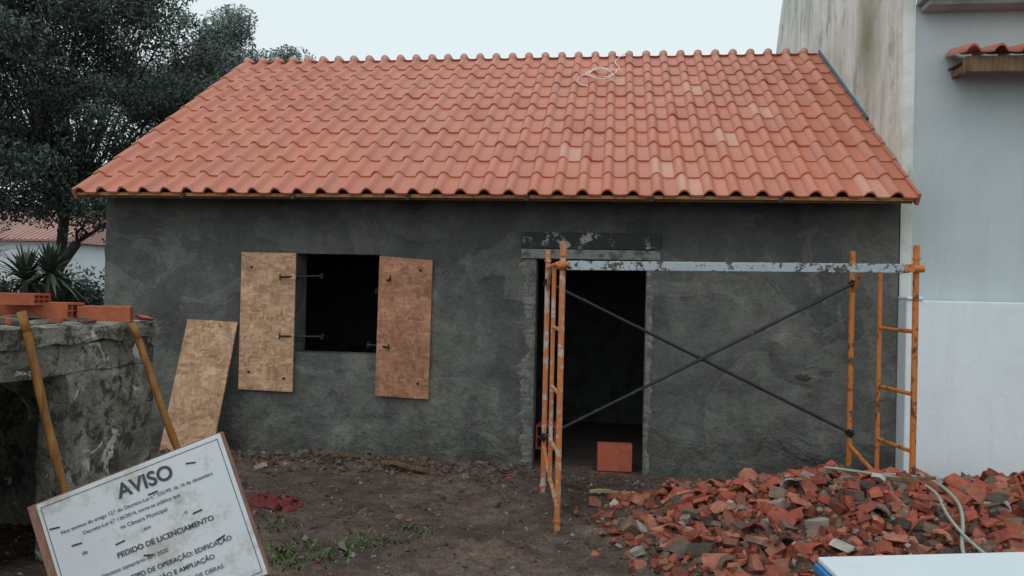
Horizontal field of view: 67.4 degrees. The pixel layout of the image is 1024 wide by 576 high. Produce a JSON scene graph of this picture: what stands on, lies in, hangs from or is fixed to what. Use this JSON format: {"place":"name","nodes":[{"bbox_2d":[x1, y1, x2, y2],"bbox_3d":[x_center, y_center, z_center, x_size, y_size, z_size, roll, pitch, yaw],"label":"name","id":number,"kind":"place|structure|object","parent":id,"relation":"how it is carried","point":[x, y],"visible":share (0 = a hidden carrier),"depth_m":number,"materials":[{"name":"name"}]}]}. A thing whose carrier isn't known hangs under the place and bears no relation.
{"place":"outdoors","nodes":[
{"label":"outdoors","id":0,"kind":"place"},
{"bbox_2d":[0,0,916,204],"label":"sky","id":1,"kind":"structure","parent":0,"point":[330,29],"materials":[{"name":"white"}]},
{"bbox_2d":[0,446,1010,575],"bbox_3d":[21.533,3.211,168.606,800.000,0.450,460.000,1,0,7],"label":"ground","id":2,"kind":"structure","parent":0,"point":[551,561],"depth_m":5.21,"materials":[{"name":"brown soil"}]},
{"bbox_2d":[0,232,16,292],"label":"yucca plant","id":3,"kind":"object","parent":2,"relation":"on","point":[2,287],"visible":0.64,"depth_m":10.81,"materials":[{"name":"green plant"}]},
{"bbox_2d":[0,24,35,178],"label":"olive tree","id":4,"kind":"object","parent":2,"relation":"on","point":[17,84],"visible":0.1,"depth_m":13.27,"materials":[{"name":"green plant"}]},
{"bbox_2d":[0,240,68,301],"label":"yucca plant","id":5,"kind":"object","parent":2,"relation":"on","point":[19,264],"visible":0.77,"depth_m":10.76,"materials":[{"name":"green plant"}]},
{"bbox_2d":[16,311,68,493],"bbox_3d":[-2.367,0.865,3.985,0.396,1.490,0.062,1,0,-15],"label":"wooden post","id":6,"kind":"object","parent":2,"relation":"on","point":[38,385],"visible":0.65,"depth_m":3.95,"materials":[{"name":"brown wood"}]},
{"bbox_2d":[5,239,95,301],"bbox_3d":[-6.456,0.429,10.690,1.221,2.209,1.158,2,-1,-31],"label":"yucca plant","id":7,"kind":"object","parent":2,"relation":"on","point":[50,261],"visible":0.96,"depth_m":10.63,"materials":[{"name":"green plant"}]},
{"bbox_2d":[0,262,104,305],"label":"hedge","id":8,"kind":"object","parent":2,"relation":"on","point":[92,297],"visible":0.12,"depth_m":11.27,"materials":[{"name":"green plant"}]},
{"bbox_2d":[0,207,105,298],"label":"distant house","id":9,"kind":"structure","parent":2,"relation":"on","point":[90,252],"depth_m":25.94,"materials":[{"name":"paint"}]},
{"bbox_2d":[0,319,163,563],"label":"concrete shed","id":10,"kind":"structure","parent":2,"relation":"on","point":[98,392],"depth_m":4.67,"materials":[{"name":"grey concrete"}]},
{"bbox_2d":[0,292,153,325],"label":"brick stack","id":11,"kind":"object","parent":10,"relation":"on","point":[41,308],"visible":0.94,"depth_m":4.76,"materials":[{"name":"brick"}]},
{"bbox_2d":[101,212,105,271],"bbox_3d":[-6.477,-0.024,18.945,7.821,3.888,3.430,1,0,7],"label":"hedge","id":12,"kind":"object","parent":2,"relation":"on","point":[103,239],"depth_m":18.93,"materials":[{"name":"green plant"}]},
{"bbox_2d":[0,0,233,291],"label":"olive tree","id":13,"kind":"object","parent":2,"relation":"on","point":[50,160],"visible":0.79,"depth_m":12.40,"materials":[{"name":"green plant"}]},
{"bbox_2d":[27,432,271,575],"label":"notice sign","id":14,"kind":"object","parent":2,"relation":"on","point":[183,511],"visible":1,"depth_m":3.52,"materials":[{"name":"white wood"}]},
{"bbox_2d":[128,322,179,449],"bbox_3d":[-2.119,0.922,4.798,0.600,1.406,0.058,1,0,1],"label":"wooden post","id":15,"kind":"object","parent":2,"relation":"on","point":[155,388],"visible":0.51,"depth_m":4.79,"materials":[{"name":"brown wood"}]},
{"bbox_2d":[159,319,237,450],"bbox_3d":[-2.967,0.957,7.268,0.620,1.308,0.284,1,0,7],"label":"osb sheet","id":16,"kind":"object","parent":2,"relation":"on","point":[198,391],"visible":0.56,"depth_m":7.27,"materials":[{"name":"brown wood"}]},
{"bbox_2d":[117,3,315,133],"bbox_3d":[-6.531,-2.403,17.404,4.426,8.032,3.889,1,0,7],"label":"olive tree","id":17,"kind":"object","parent":2,"relation":"on","point":[229,34],"visible":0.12,"depth_m":16.81,"materials":[{"name":"green plant"}]},
{"bbox_2d":[247,491,303,511],"bbox_3d":[-1.757,1.552,5.624,0.413,0.133,0.276,1,0,7],"label":"red cloth","id":18,"kind":"object","parent":2,"relation":"on","point":[272,501],"visible":0.96,"depth_m":5.57,"materials":[{"name":"red fabric"}]},
{"bbox_2d":[252,512,432,575],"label":"weeds","id":19,"kind":"object","parent":2,"relation":"on","point":[273,558],"visible":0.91,"depth_m":4.78,"materials":[{"name":"green plant"}]},
{"bbox_2d":[382,460,427,471],"bbox_3d":[-0.940,1.551,6.707,0.451,0.058,0.041,1,0,22],"label":"wood scrap","id":20,"kind":"object","parent":2,"relation":"on","point":[404,465],"visible":1,"depth_m":6.69,"materials":[{"name":"brown wood"}]},
{"bbox_2d":[0,448,992,575],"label":"ground debris","id":21,"kind":"object","parent":2,"relation":"on","point":[421,458],"visible":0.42,"depth_m":6.51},
{"bbox_2d":[322,450,362,457],"bbox_3d":[-1.515,1.499,6.933,0.400,0.064,0.036,1,0,-7],"label":"wood scrap","id":22,"kind":"object","parent":21,"relation":"on","point":[341,453],"visible":1,"depth_m":6.92,"materials":[{"name":"brown wood"}]},
{"bbox_2d":[104,198,899,477],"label":"front wall","id":23,"kind":"structure","parent":2,"relation":"on","point":[174,264],"depth_m":7.06,"materials":[{"name":"grey concrete"}]},
{"bbox_2d":[238,252,421,391],"bbox_3d":[-1.720,0.335,7.271,1.768,1.318,0.164,1,0,7],"label":"window shutter","id":24,"kind":"object","parent":23,"relation":"attached to","point":[267,321],"depth_m":7.31,"materials":[{"name":"wood"}]},
{"bbox_2d":[366,256,432,398],"bbox_3d":[-1.078,0.365,7.158,0.646,1.320,0.170,1,0,19],"label":"window shutter","id":25,"kind":"object","parent":23,"relation":"attached to","point":[403,290],"depth_m":7.13,"materials":[{"name":"wood"}]},
{"bbox_2d":[81,142,912,203],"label":"roof deck","id":26,"kind":"structure","parent":23,"relation":"on","point":[609,193],"depth_m":6.77,"materials":[{"name":"brown wood"}]},
{"bbox_2d":[515,259,653,474],"bbox_3d":[0.645,0.716,6.975,1.274,1.945,0.044,1,0,7],"label":"door jamb mortar","id":27,"kind":"object","parent":23,"relation":"attached to","point":[525,370],"depth_m":7.02,"materials":[{"name":"grey concrete"}]},
{"bbox_2d":[521,232,660,249],"bbox_3d":[0.712,-0.425,6.959,1.261,0.150,0.035,1,0,7],"label":"lintel face","id":28,"kind":"object","parent":23,"relation":"attached to","point":[602,241],"visible":1,"depth_m":6.94},
{"bbox_2d":[521,249,660,260],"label":"lintel beam","id":29,"kind":"structure","parent":23,"relation":"in","point":[602,254],"depth_m":6.94,"materials":[{"name":"grey concrete"}]},
{"bbox_2d":[794,374,812,381],"bbox_3d":[2.557,0.789,6.715,0.240,0.102,0.018,1,0,7],"label":"socket hollow","id":30,"kind":"object","parent":23,"relation":"in","point":[804,378],"visible":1,"depth_m":6.71,"materials":[{"name":"grey concrete"}]},
{"bbox_2d":[785,369,824,388],"bbox_3d":[2.568,0.797,6.715,0.368,0.181,0.014,1,0,7],"label":"socket rim","id":31,"kind":"object","parent":23,"relation":"attached to","point":[813,382],"visible":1,"depth_m":6.71,"materials":[{"name":"grey concrete"}]},
{"bbox_2d":[534,420,641,468],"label":"floor slab","id":32,"kind":"structure","parent":2,"relation":"on","point":[580,440],"depth_m":8.36,"materials":[{"name":"grey concrete"}]},
{"bbox_2d":[305,255,645,423],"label":"partition walls","id":33,"kind":"structure","parent":32,"relation":"on","point":[603,358],"depth_m":9.57,"materials":[{"name":"paint"}]},
{"bbox_2d":[535,420,555,449],"bbox_3d":[0.345,1.405,7.341,0.190,0.220,0.300,1,0,11],"label":"clay block","id":34,"kind":"object","parent":32,"relation":"on","point":[538,434],"depth_m":7.27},
{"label":"side walls","id":35,"kind":"object","parent":32,"relation":"on","visible":0},
{"bbox_2d":[71,52,921,204],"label":"roof tiles","id":36,"kind":"object","parent":35,"relation":"on","point":[749,125],"visible":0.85,"depth_m":7.86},
{"bbox_2d":[77,192,915,200],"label":"eave fascia","id":37,"kind":"structure","parent":36,"relation":"attached to","point":[519,197],"depth_m":6.72,"materials":[{"name":"brown wood"}]},
{"bbox_2d":[180,192,783,202],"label":"eave clips","id":38,"kind":"object","parent":37,"relation":"attached to","point":[407,197],"visible":1,"depth_m":6.82,"materials":[{"name":"black metal"}]},
{"bbox_2d":[244,48,807,62],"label":"ridge closers","id":39,"kind":"object","parent":36,"relation":"on","point":[402,57],"visible":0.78,"depth_m":9.96,"materials":[{"name":"ceramic"}]},
{"bbox_2d":[577,51,628,86],"bbox_3d":[1.187,-2.650,9.240,0.317,0.730,1.128,1,-1,43],"label":"wire coil","id":40,"kind":"object","parent":36,"relation":"on","point":[597,68],"visible":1,"depth_m":9.14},
{"bbox_2d":[589,489,634,494],"bbox_3d":[0.794,1.616,6.082,0.360,0.039,0.051,1,0,0],"label":"wood scrap","id":41,"kind":"object","parent":2,"relation":"on","point":[605,491],"visible":0.83,"depth_m":6.07,"materials":[{"name":"beige wood"}]},
{"bbox_2d":[597,442,631,471],"bbox_3d":[0.939,1.546,7.042,0.310,0.240,0.120,1,0,4],"label":"clay block","id":42,"kind":"object","parent":2,"relation":"on","point":[614,456],"depth_m":6.98,"materials":[{"name":"orange brick"}]},
{"bbox_2d":[539,241,924,531],"bbox_3d":[1.539,0.672,5.739,2.586,2.015,1.060,1,0,-2],"label":"scaffold","id":43,"kind":"object","parent":2,"relation":"on","point":[851,267],"visible":0.94,"depth_m":5.49,"materials":[{"name":"metal"}]},
{"bbox_2d":[574,459,1023,575],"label":"brick rubble pile","id":44,"kind":"object","parent":2,"relation":"on","point":[994,494],"visible":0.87,"depth_m":4.76,"materials":[{"name":"red brick"}]},
{"bbox_2d":[843,476,935,481],"bbox_3d":[2.487,1.258,5.062,0.600,0.047,0.034,1,0,2],"label":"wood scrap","id":45,"kind":"object","parent":44,"relation":"on","point":[904,479],"visible":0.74,"depth_m":5.05,"materials":[{"name":"wood"}]},
{"bbox_2d":[825,466,985,552],"bbox_3d":[2.627,1.438,4.719,0.278,0.346,1.729,1,0,-18],"label":"garden hose","id":46,"kind":"object","parent":44,"relation":"on","point":[969,540],"visible":0.75,"depth_m":4.72,"materials":[{"name":"rubber"}]},
{"bbox_2d":[884,473,964,553],"bbox_3d":[2.602,1.461,4.788,0.582,0.370,2.346,1,0,-12],"label":"garden hose","id":47,"kind":"object","parent":44,"relation":"on","point":[962,519],"visible":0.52,"depth_m":4.73,"materials":[{"name":"rubber"}]},
{"bbox_2d":[1014,471,1023,499],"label":"clay block","id":48,"kind":"object","parent":44,"relation":"on","point":[1019,478],"depth_m":4.88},
{"bbox_2d":[776,0,915,296],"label":"gable wall","id":49,"kind":"structure","parent":2,"relation":"on","point":[866,48],"depth_m":7.43,"materials":[{"name":"white paint"}]},
{"bbox_2d":[818,50,867,119],"bbox_3d":[3.660,-2.291,8.555,0.021,1.318,1.882,1,0,7],"label":"roof flashing","id":50,"kind":"object","parent":49,"relation":"attached to","point":[843,85],"visible":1,"depth_m":8.44,"materials":[{"name":"grey metal"}]},
{"bbox_2d":[895,296,1023,478],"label":"garden wall","id":51,"kind":"structure","parent":2,"relation":"on","point":[970,400],"depth_m":6.39,"materials":[{"name":"paint"}]},
{"bbox_2d":[911,4,1023,302],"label":"facade wall","id":52,"kind":"structure","parent":2,"relation":"on","point":[968,210],"depth_m":6.66,"materials":[{"name":"paint"}]},
{"bbox_2d":[917,0,1023,12],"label":"eave cornice","id":53,"kind":"structure","parent":52,"relation":"attached to","point":[962,5],"depth_m":6.54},
{"bbox_2d":[946,43,1023,56],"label":"porch tiles","id":54,"kind":"object","parent":52,"relation":"attached to","point":[974,49],"visible":1,"depth_m":6.39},
{"bbox_2d":[951,55,1023,78],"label":"porch beam","id":55,"kind":"structure","parent":52,"relation":"attached to","point":[1005,64],"depth_m":6.32,"materials":[{"name":"brown wood"}]},
{"bbox_2d":[948,60,961,69],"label":"porch boards","id":56,"kind":"object","parent":55,"relation":"on","point":[956,65],"visible":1,"depth_m":6.58,"materials":[{"name":"brown wood"}]},
{"bbox_2d":[814,552,1023,575],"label":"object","id":57,"kind":"object","parent":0,"point":[991,564],"visible":1,"depth_m":2.44,"materials":[{"name":"white plastic"}]}
]}

